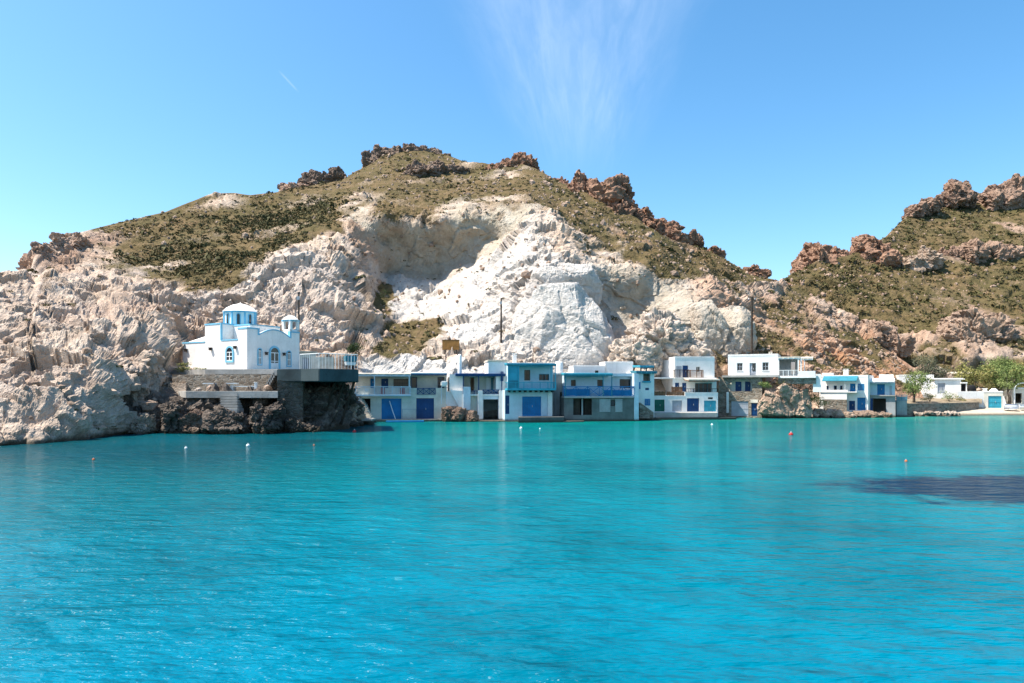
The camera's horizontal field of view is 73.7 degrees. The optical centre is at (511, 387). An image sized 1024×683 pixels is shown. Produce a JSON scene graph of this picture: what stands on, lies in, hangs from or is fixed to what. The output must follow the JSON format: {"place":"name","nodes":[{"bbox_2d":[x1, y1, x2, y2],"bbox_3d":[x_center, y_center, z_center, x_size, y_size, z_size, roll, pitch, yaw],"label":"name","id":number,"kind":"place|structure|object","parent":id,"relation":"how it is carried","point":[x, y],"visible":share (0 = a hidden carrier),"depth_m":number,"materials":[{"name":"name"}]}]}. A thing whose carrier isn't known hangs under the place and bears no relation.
{"place":"outdoors","nodes":[
{"label":"outdoors","id":0,"kind":"place"},
{"bbox_2d":[0,151,989,445],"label":"hill","id":1,"kind":"structure","parent":0,"point":[52,357],"depth_m":109.15,"materials":[{"name":"stone"}]},
{"bbox_2d":[15,232,94,269],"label":"rock outcrop","id":2,"kind":"object","parent":1,"relation":"on","point":[64,244],"visible":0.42,"depth_m":115.85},
{"bbox_2d":[0,321,115,343],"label":"rock outcrop","id":3,"kind":"object","parent":1,"relation":"on","point":[96,337],"visible":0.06,"depth_m":65.72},
{"bbox_2d":[116,349,171,406],"bbox_3d":[-36.845,0.023,68.348,6.034,11.284,16.265,0,0,-22],"label":"rock outcrop","id":4,"kind":"object","parent":1,"relation":"on","point":[145,365],"visible":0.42,"depth_m":63.83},
{"bbox_2d":[168,383,186,392],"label":"rubble bank","id":5,"kind":"structure","parent":1,"relation":"on","point":[176,387],"depth_m":65.80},
{"bbox_2d":[172,369,243,374],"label":"church terrace","id":6,"kind":"structure","parent":1,"relation":"on","point":[196,371],"depth_m":67.67,"materials":[{"name":"concrete"}]},
{"bbox_2d":[182,302,299,368],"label":"church","id":7,"kind":"structure","parent":6,"relation":"on","point":[239,337],"depth_m":73.00,"materials":[{"name":"white paint"}]},
{"bbox_2d":[225,346,233,362],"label":"window","id":8,"kind":"structure","parent":7,"relation":"in","point":[229,352],"depth_m":71.28,"materials":[{"name":"blue glass"}]},
{"bbox_2d":[299,351,317,368],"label":"outbuilding","id":9,"kind":"structure","parent":6,"relation":"on","point":[302,361],"depth_m":78.08,"materials":[{"name":"grey paint"}]},
{"bbox_2d":[172,374,276,390],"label":"retaining wall","id":10,"kind":"structure","parent":1,"relation":"on","point":[193,382],"depth_m":66.31,"materials":[{"name":"stone"}]},
{"bbox_2d":[214,369,277,373],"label":"parapet wall","id":11,"kind":"structure","parent":10,"relation":"on","point":[257,371],"depth_m":66.25,"materials":[{"name":"paint"}]},
{"bbox_2d":[178,391,277,397],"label":"terrace","id":12,"kind":"structure","parent":1,"relation":"on","point":[216,394],"depth_m":61.60,"materials":[{"name":"concrete"}]},
{"bbox_2d":[220,392,243,412],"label":"stone steps","id":13,"kind":"structure","parent":1,"relation":"on","point":[230,401],"depth_m":60.97,"materials":[{"name":"concrete"}]},
{"bbox_2d":[277,182,309,191],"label":"rock outcrop","id":14,"kind":"object","parent":1,"relation":"on","point":[281,186],"visible":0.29,"depth_m":173.17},
{"bbox_2d":[297,169,332,185],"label":"rock outcrop","id":15,"kind":"object","parent":1,"relation":"on","point":[311,177],"visible":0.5,"depth_m":179.22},
{"bbox_2d":[328,166,346,181],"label":"rock outcrop","id":16,"kind":"object","parent":1,"relation":"on","point":[338,173],"visible":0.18,"depth_m":183.50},
{"bbox_2d":[346,342,364,355],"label":"round bush","id":17,"kind":"object","parent":1,"relation":"on","point":[352,348],"visible":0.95,"depth_m":89.70,"materials":[{"name":"green plant"}]},
{"bbox_2d":[349,404,366,421],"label":"rock bank","id":18,"kind":"object","parent":1,"relation":"on","point":[354,408],"visible":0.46,"depth_m":71.53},
{"bbox_2d":[355,372,446,418],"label":"boathouse","id":19,"kind":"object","parent":1,"relation":"on","point":[413,395],"visible":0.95,"depth_m":82.47,"materials":[{"name":"white paint"}]},
{"bbox_2d":[382,398,400,418],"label":"door","id":20,"kind":"structure","parent":19,"relation":"in","point":[387,413],"depth_m":82.04,"materials":[{"name":"blue paint"}]},
{"bbox_2d":[393,379,408,387],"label":"window","id":21,"kind":"structure","parent":19,"relation":"in","point":[397,382],"depth_m":83.86,"materials":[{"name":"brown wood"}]},
{"bbox_2d":[416,398,433,418],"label":"door","id":22,"kind":"structure","parent":19,"relation":"in","point":[424,406],"depth_m":82.66,"materials":[{"name":"blue paint"}]},
{"bbox_2d":[361,143,450,167],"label":"rock outcrop","id":23,"kind":"object","parent":1,"relation":"on","point":[377,152],"visible":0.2,"depth_m":201.43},
{"bbox_2d":[403,159,469,177],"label":"rock outcrop","id":24,"kind":"object","parent":1,"relation":"on","point":[437,167],"visible":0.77,"depth_m":174.15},
{"bbox_2d":[442,339,458,354],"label":"signboard","id":25,"kind":"object","parent":1,"relation":"on","point":[448,344],"visible":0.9,"depth_m":95.96,"materials":[{"name":"brown wood"}]},
{"bbox_2d":[2,150,913,432],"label":"hillside scrub","id":26,"kind":"object","parent":1,"relation":"on","point":[218,256],"visible":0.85,"depth_m":129.88,"materials":[{"name":"green plant"}]},
{"bbox_2d":[0,149,951,423],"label":"loose stones","id":27,"kind":"object","parent":1,"relation":"on","point":[146,405],"visible":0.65,"depth_m":120.95,"materials":[{"name":"stone"}]},
{"bbox_2d":[484,152,539,177],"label":"rock outcrop","id":28,"kind":"object","parent":1,"relation":"on","point":[517,158],"visible":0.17,"depth_m":182.27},
{"bbox_2d":[484,353,556,420],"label":"boathouse","id":29,"kind":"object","parent":1,"relation":"on","point":[528,389],"visible":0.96,"depth_m":81.97,"materials":[{"name":"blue paint"}]},
{"bbox_2d":[522,396,540,415],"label":"door","id":30,"kind":"structure","parent":29,"relation":"in","point":[531,406],"depth_m":81.94,"materials":[{"name":"blue paint"}]},
{"bbox_2d":[552,361,562,415],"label":"shed","id":31,"kind":"structure","parent":1,"relation":"on","point":[556,393],"depth_m":84.48,"materials":[{"name":"white paint"}]},
{"bbox_2d":[511,282,614,372],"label":"rock buttress","id":32,"kind":"object","parent":1,"relation":"on","point":[567,324],"visible":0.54,"depth_m":95.80,"materials":[{"name":"stone"}]},
{"bbox_2d":[530,263,602,305],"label":"rock buttress","id":33,"kind":"object","parent":1,"relation":"on","point":[585,277],"visible":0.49,"depth_m":104.22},
{"bbox_2d":[567,169,591,192],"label":"rock outcrop","id":34,"kind":"object","parent":1,"relation":"on","point":[579,180],"visible":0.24,"depth_m":155.95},
{"bbox_2d":[560,373,638,420],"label":"boathouse","id":35,"kind":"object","parent":1,"relation":"on","point":[599,397],"visible":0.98,"depth_m":82.29,"materials":[{"name":"white paint"}]},
{"bbox_2d":[573,399,579,414],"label":"bay door","id":36,"kind":"structure","parent":35,"relation":"in","point":[576,402],"depth_m":82.28,"materials":[{"name":"brown wood"}]},
{"bbox_2d":[584,399,591,414],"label":"bay door","id":37,"kind":"structure","parent":35,"relation":"in","point":[587,402],"depth_m":82.83,"materials":[{"name":"brown wood"}]},
{"bbox_2d":[568,361,632,372],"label":"roof hut","id":38,"kind":"object","parent":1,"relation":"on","point":[614,367],"visible":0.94,"depth_m":90.39,"materials":[{"name":"white paint"}]},
{"bbox_2d":[585,173,635,215],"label":"rock outcrop","id":39,"kind":"object","parent":1,"relation":"on","point":[613,191],"visible":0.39,"depth_m":148.86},
{"bbox_2d":[621,199,655,228],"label":"rock outcrop","id":40,"kind":"object","parent":1,"relation":"on","point":[643,214],"visible":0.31,"depth_m":147.19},
{"bbox_2d":[627,365,656,419],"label":"tower house","id":41,"kind":"structure","parent":1,"relation":"on","point":[646,393],"depth_m":85.71,"materials":[{"name":"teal paint"}]},
{"bbox_2d":[607,306,715,376],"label":"rock buttress","id":42,"kind":"object","parent":1,"relation":"on","point":[654,336],"visible":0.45,"depth_m":94.53,"materials":[{"name":"stone"}]},
{"bbox_2d":[649,214,685,240],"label":"rock outcrop","id":43,"kind":"object","parent":1,"relation":"on","point":[672,229],"visible":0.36,"depth_m":145.80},
{"bbox_2d":[654,356,719,416],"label":"house","id":44,"kind":"structure","parent":1,"relation":"on","point":[689,383],"depth_m":90.37,"materials":[{"name":"white paint"}]},
{"bbox_2d":[687,398,698,410],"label":"door","id":45,"kind":"structure","parent":44,"relation":"in","point":[692,403],"depth_m":88.90,"materials":[{"name":"blue paint"}]},
{"bbox_2d":[695,383,711,391],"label":"window","id":46,"kind":"structure","parent":44,"relation":"in","point":[698,386],"depth_m":90.99,"materials":[{"name":"teal paint"}]},
{"bbox_2d":[704,401,715,410],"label":"door","id":47,"kind":"structure","parent":44,"relation":"in","point":[708,405],"depth_m":89.05,"materials":[{"name":"teal paint"}]},
{"bbox_2d":[676,229,704,247],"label":"rock outcrop","id":48,"kind":"object","parent":1,"relation":"on","point":[693,237],"visible":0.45,"depth_m":147.16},
{"bbox_2d":[704,245,725,257],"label":"rock outcrop","id":49,"kind":"object","parent":1,"relation":"on","point":[717,251],"visible":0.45,"depth_m":147.11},
{"bbox_2d":[689,299,757,358],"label":"rock buttress","id":50,"kind":"object","parent":1,"relation":"on","point":[727,331],"visible":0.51,"depth_m":102.23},
{"bbox_2d":[748,297,752,353],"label":"utility pole","id":51,"kind":"object","parent":1,"relation":"on","point":[751,325],"visible":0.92,"depth_m":99.47,"materials":[{"name":"brown wood"}]},
{"bbox_2d":[743,264,771,278],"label":"rock outcrop","id":52,"kind":"object","parent":1,"relation":"on","point":[766,273],"visible":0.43,"depth_m":143.77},
{"bbox_2d":[902,354,956,377],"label":"spreading bush","id":53,"kind":"object","parent":1,"relation":"on","point":[929,368],"visible":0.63,"depth_m":117.35,"materials":[{"name":"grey plant"}]},
{"bbox_2d":[896,375,966,398],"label":"house","id":54,"kind":"structure","parent":1,"relation":"on","point":[953,385],"depth_m":109.08,"materials":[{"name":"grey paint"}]},
{"bbox_2d":[907,398,981,403],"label":"garden bed","id":55,"kind":"object","parent":1,"relation":"on","point":[934,400],"visible":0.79,"depth_m":104.94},
{"bbox_2d":[902,370,936,402],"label":"tamarisk tree","id":56,"kind":"object","parent":55,"relation":"on","point":[915,388],"visible":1,"depth_m":100.51,"materials":[{"name":"green plant"}]},
{"bbox_2d":[931,366,977,384],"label":"spreading bush","id":57,"kind":"object","parent":1,"relation":"on","point":[944,371],"visible":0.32,"depth_m":116.14,"materials":[{"name":"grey plant"}]},
{"bbox_2d":[957,391,983,407],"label":"boundary wall","id":58,"kind":"structure","parent":1,"relation":"on","point":[971,394],"depth_m":106.93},
{"bbox_2d":[954,360,997,390],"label":"tamarisk tree","id":59,"kind":"object","parent":1,"relation":"on","point":[967,375],"visible":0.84,"depth_m":111.61,"materials":[{"name":"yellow plant"}]},
{"bbox_2d":[976,360,1014,390],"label":"tamarisk tree","id":60,"kind":"object","parent":1,"relation":"on","point":[994,378],"visible":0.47,"depth_m":112.25,"materials":[{"name":"green plant"}]},
{"bbox_2d":[0,415,1023,682],"bbox_3d":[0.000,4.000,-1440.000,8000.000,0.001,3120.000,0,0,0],"label":"sea","id":61,"kind":"structure","parent":0,"point":[728,551],"depth_m":16.41,"materials":[{"name":"liquid"}]},
{"bbox_2d":[127,412,158,433],"bbox_3d":[-32.554,3.329,59.916,2.493,2.348,2.747,0,0,0],"label":"shore rock","id":62,"kind":"object","parent":61,"relation":"in","point":[145,423],"visible":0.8,"depth_m":59.39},
{"bbox_2d":[159,400,187,433],"bbox_3d":[-30.069,2.835,61.189,2.756,3.586,3.577,0,0,0],"label":"shore rock","id":63,"kind":"object","parent":61,"relation":"in","point":[172,412],"visible":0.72,"depth_m":59.95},
{"bbox_2d":[178,409,203,433],"bbox_3d":[-28.157,3.138,60.883,2.658,2.664,3.125,0,0,0],"label":"shore rock","id":64,"kind":"object","parent":61,"relation":"in","point":[190,417],"visible":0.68,"depth_m":59.66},
{"bbox_2d":[199,405,251,433],"bbox_3d":[-25.187,3.127,60.294,4.211,3.357,3.561,0,0,0],"label":"shore rock","id":65,"kind":"object","parent":61,"relation":"in","point":[221,419],"visible":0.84,"depth_m":59.24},
{"bbox_2d":[249,402,263,433],"bbox_3d":[-22.510,2.775,60.405,1.741,3.169,2.669,0,0,0],"label":"shore rock","id":66,"kind":"object","parent":61,"relation":"in","point":[256,412],"visible":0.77,"depth_m":59.58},
{"bbox_2d":[261,399,285,433],"bbox_3d":[-21.195,2.750,60.786,1.869,3.612,4.033,0,0,-11],"label":"shore rock","id":67,"kind":"object","parent":61,"relation":"in","point":[272,421],"visible":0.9,"depth_m":60.02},
{"bbox_2d":[277,380,305,426],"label":"pier wall","id":68,"kind":"structure","parent":61,"relation":"in","point":[291,394],"depth_m":62.44,"materials":[{"name":"stone"}]},
{"bbox_2d":[283,418,325,432],"bbox_3d":[-19.022,3.808,62.734,3.891,2.251,2.909,0,0,-19],"label":"shore rock","id":69,"kind":"object","parent":61,"relation":"in","point":[293,425],"visible":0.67,"depth_m":61.72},
{"bbox_2d":[303,382,364,426],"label":"cliff rock","id":70,"kind":"object","parent":61,"relation":"in","point":[312,411],"visible":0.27,"depth_m":67.76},
{"bbox_2d":[277,369,357,381],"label":"overhanging slab","id":71,"kind":"structure","parent":70,"relation":"on","point":[318,375],"depth_m":61.96,"materials":[{"name":"concrete"}]},
{"bbox_2d":[311,357,333,368],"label":"reed fence","id":72,"kind":"object","parent":71,"relation":"on","point":[317,362],"visible":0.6,"depth_m":75.79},
{"bbox_2d":[300,353,357,368],"bbox_3d":[-16.981,-2.417,62.248,5.320,1.435,2.354,0,0,0],"label":"slab railing","id":73,"kind":"object","parent":71,"relation":"on","point":[335,359],"visible":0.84,"depth_m":62.35,"materials":[{"name":"metal"}]},
{"bbox_2d":[325,382,354,424],"bbox_3d":[-16.503,1.454,64.760,3.734,4.108,1.491,0,0,43],"label":"steel bracket","id":74,"kind":"object","parent":71,"relation":"attached to","point":[339,397],"visible":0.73,"depth_m":64.47,"materials":[{"name":"brown metal"}]},
{"bbox_2d":[343,355,356,368],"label":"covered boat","id":75,"kind":"object","parent":71,"relation":"on","point":[347,360],"visible":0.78,"depth_m":67.32,"materials":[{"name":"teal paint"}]},
{"bbox_2d":[374,419,441,421],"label":"quay","id":76,"kind":"structure","parent":61,"relation":"in","point":[385,420],"depth_m":81.23,"materials":[{"name":"concrete"}]},
{"bbox_2d":[441,406,478,421],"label":"rock heap","id":77,"kind":"object","parent":61,"relation":"in","point":[450,414],"visible":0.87,"depth_m":80.90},
{"bbox_2d":[477,420,517,421],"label":"quay","id":78,"kind":"object","parent":61,"relation":"in","point":[495,421],"visible":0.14,"depth_m":81.20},
{"bbox_2d":[441,354,504,419],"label":"boathouse","id":79,"kind":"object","parent":78,"relation":"on","point":[472,391],"visible":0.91,"depth_m":83.30,"materials":[{"name":"white paint"}]},
{"bbox_2d":[518,416,563,422],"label":"quay","id":80,"kind":"structure","parent":61,"relation":"in","point":[532,419],"depth_m":79.15,"materials":[{"name":"concrete"}]},
{"bbox_2d":[654,412,716,417],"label":"quay","id":81,"kind":"structure","parent":61,"relation":"in","point":[685,414],"depth_m":86.46,"materials":[{"name":"concrete"}]},
{"bbox_2d":[645,417,735,419],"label":"quay step","id":82,"kind":"object","parent":61,"relation":"in","point":[693,418],"visible":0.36,"depth_m":86.13,"materials":[{"name":"concrete"}]},
{"bbox_2d":[812,408,829,417],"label":"shore rock","id":83,"kind":"object","parent":61,"relation":"in","point":[822,413],"visible":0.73,"depth_m":91.21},
{"bbox_2d":[0,0,1023,280],"label":"sky","id":84,"kind":"structure","parent":0,"point":[765,129],"materials":[{"name":"blue"}]},
{"bbox_2d":[718,414,743,417],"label":"shore","id":85,"kind":"structure","parent":0,"point":[721,415],"depth_m":92.93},
{"bbox_2d":[718,352,820,417],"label":"house","id":86,"kind":"structure","parent":85,"relation":"on","point":[741,391],"depth_m":92.50,"materials":[{"name":"paint"}]},
{"bbox_2d":[731,401,747,415],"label":"garage door","id":87,"kind":"structure","parent":86,"relation":"in","point":[738,408],"depth_m":92.83,"materials":[{"name":"grey paint"}]},
{"bbox_2d":[757,383,812,417],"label":"boulder","id":88,"kind":"object","parent":85,"relation":"on","point":[784,400],"visible":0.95,"depth_m":89.95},
{"bbox_2d":[823,400,846,412],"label":"garden wall","id":89,"kind":"structure","parent":85,"relation":"on","point":[841,405],"depth_m":93.64,"materials":[{"name":"stone"}]},
{"bbox_2d":[826,408,844,417],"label":"shore rock","id":90,"kind":"object","parent":85,"relation":"on","point":[834,413],"visible":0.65,"depth_m":91.38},
{"bbox_2d":[819,369,873,411],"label":"house","id":91,"kind":"structure","parent":85,"relation":"on","point":[854,391],"depth_m":94.61,"materials":[{"name":"white paint"}]},
{"bbox_2d":[870,374,895,416],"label":"boathouse","id":92,"kind":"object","parent":85,"relation":"on","point":[883,395],"visible":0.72,"depth_m":94.81,"materials":[{"name":"paint"}]},
{"bbox_2d":[895,395,906,416],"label":"gatehouse","id":93,"kind":"object","parent":85,"relation":"on","point":[900,406],"visible":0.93,"depth_m":94.84,"materials":[{"name":"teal paint"}]},
{"bbox_2d":[785,193,1023,389],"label":"hill","id":94,"kind":"structure","parent":0,"point":[971,354],"depth_m":162.69,"materials":[{"name":"plant"}]},
{"bbox_2d":[788,242,854,275],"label":"rock outcrop","id":95,"kind":"object","parent":94,"relation":"on","point":[810,252],"visible":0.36,"depth_m":174.60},
{"bbox_2d":[849,234,902,267],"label":"rock outcrop","id":96,"kind":"object","parent":94,"relation":"on","point":[868,246],"visible":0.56,"depth_m":176.18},
{"bbox_2d":[856,319,916,358],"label":"rock outcrop","id":97,"kind":"object","parent":94,"relation":"on","point":[888,337],"visible":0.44,"depth_m":127.98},
{"bbox_2d":[782,207,1023,390],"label":"hillside scrub","id":98,"kind":"object","parent":94,"relation":"on","point":[975,293],"visible":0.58,"depth_m":168.20,"materials":[{"name":"green plant"}]},
{"bbox_2d":[790,207,1022,367],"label":"loose stones","id":99,"kind":"object","parent":94,"relation":"on","point":[823,294],"visible":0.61,"depth_m":164.61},
{"bbox_2d":[901,204,925,219],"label":"rock outcrop","id":100,"kind":"object","parent":94,"relation":"on","point":[916,211],"visible":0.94,"depth_m":211.90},
{"bbox_2d":[901,245,945,272],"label":"rock outcrop","id":101,"kind":"object","parent":94,"relation":"on","point":[925,259],"visible":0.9,"depth_m":175.84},
{"bbox_2d":[918,196,943,215],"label":"rock outcrop","id":102,"kind":"object","parent":94,"relation":"on","point":[933,205],"visible":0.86,"depth_m":215.69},
{"bbox_2d":[937,245,965,259],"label":"rock outcrop","id":103,"kind":"object","parent":94,"relation":"on","point":[954,251],"visible":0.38,"depth_m":184.81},
{"bbox_2d":[934,178,978,208],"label":"rock outcrop","id":104,"kind":"object","parent":94,"relation":"on","point":[955,193],"visible":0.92,"depth_m":221.81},
{"bbox_2d":[932,307,1020,344],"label":"rock outcrop","id":105,"kind":"object","parent":94,"relation":"on","point":[974,325],"visible":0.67,"depth_m":135.37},
{"bbox_2d":[958,238,1023,264],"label":"rock outcrop","id":106,"kind":"object","parent":94,"relation":"on","point":[977,251],"visible":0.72,"depth_m":183.73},
{"bbox_2d":[976,173,1023,211],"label":"rock outcrop","id":107,"kind":"object","parent":94,"relation":"on","point":[1008,194],"visible":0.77,"depth_m":221.62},
{"bbox_2d":[913,407,1023,415],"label":"beach","id":108,"kind":"structure","parent":0,"point":[986,411],"depth_m":101.80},
{"bbox_2d":[907,402,978,415],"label":"dry stone wall","id":109,"kind":"structure","parent":108,"relation":"on","point":[924,407],"depth_m":98.97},
{"bbox_2d":[982,388,1005,408],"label":"boathouse","id":110,"kind":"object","parent":108,"relation":"on","point":[994,398],"visible":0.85,"depth_m":106.16,"materials":[{"name":"white paint"}]},
{"bbox_2d":[988,396,1000,407],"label":"door","id":111,"kind":"structure","parent":110,"relation":"in","point":[993,401],"depth_m":106.14,"materials":[{"name":"teal paint"}]},
{"bbox_2d":[994,364,1023,403],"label":"tamarisk tree","id":112,"kind":"object","parent":108,"relation":"on","point":[1011,379],"visible":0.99,"depth_m":108.16,"materials":[{"name":"green plant"}]},
{"bbox_2d":[998,383,1023,406],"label":"house","id":113,"kind":"structure","parent":108,"relation":"on","point":[1017,398],"depth_m":108.98,"materials":[{"name":"white paint"}]},
{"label":"hill path","id":114,"kind":"structure","parent":0,"visible":0},
{"bbox_2d":[980,355,1018,377],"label":"tamarisk tree","id":115,"kind":"object","parent":114,"relation":"on","point":[1003,362],"visible":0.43,"depth_m":117.16,"materials":[{"name":"green plant"}]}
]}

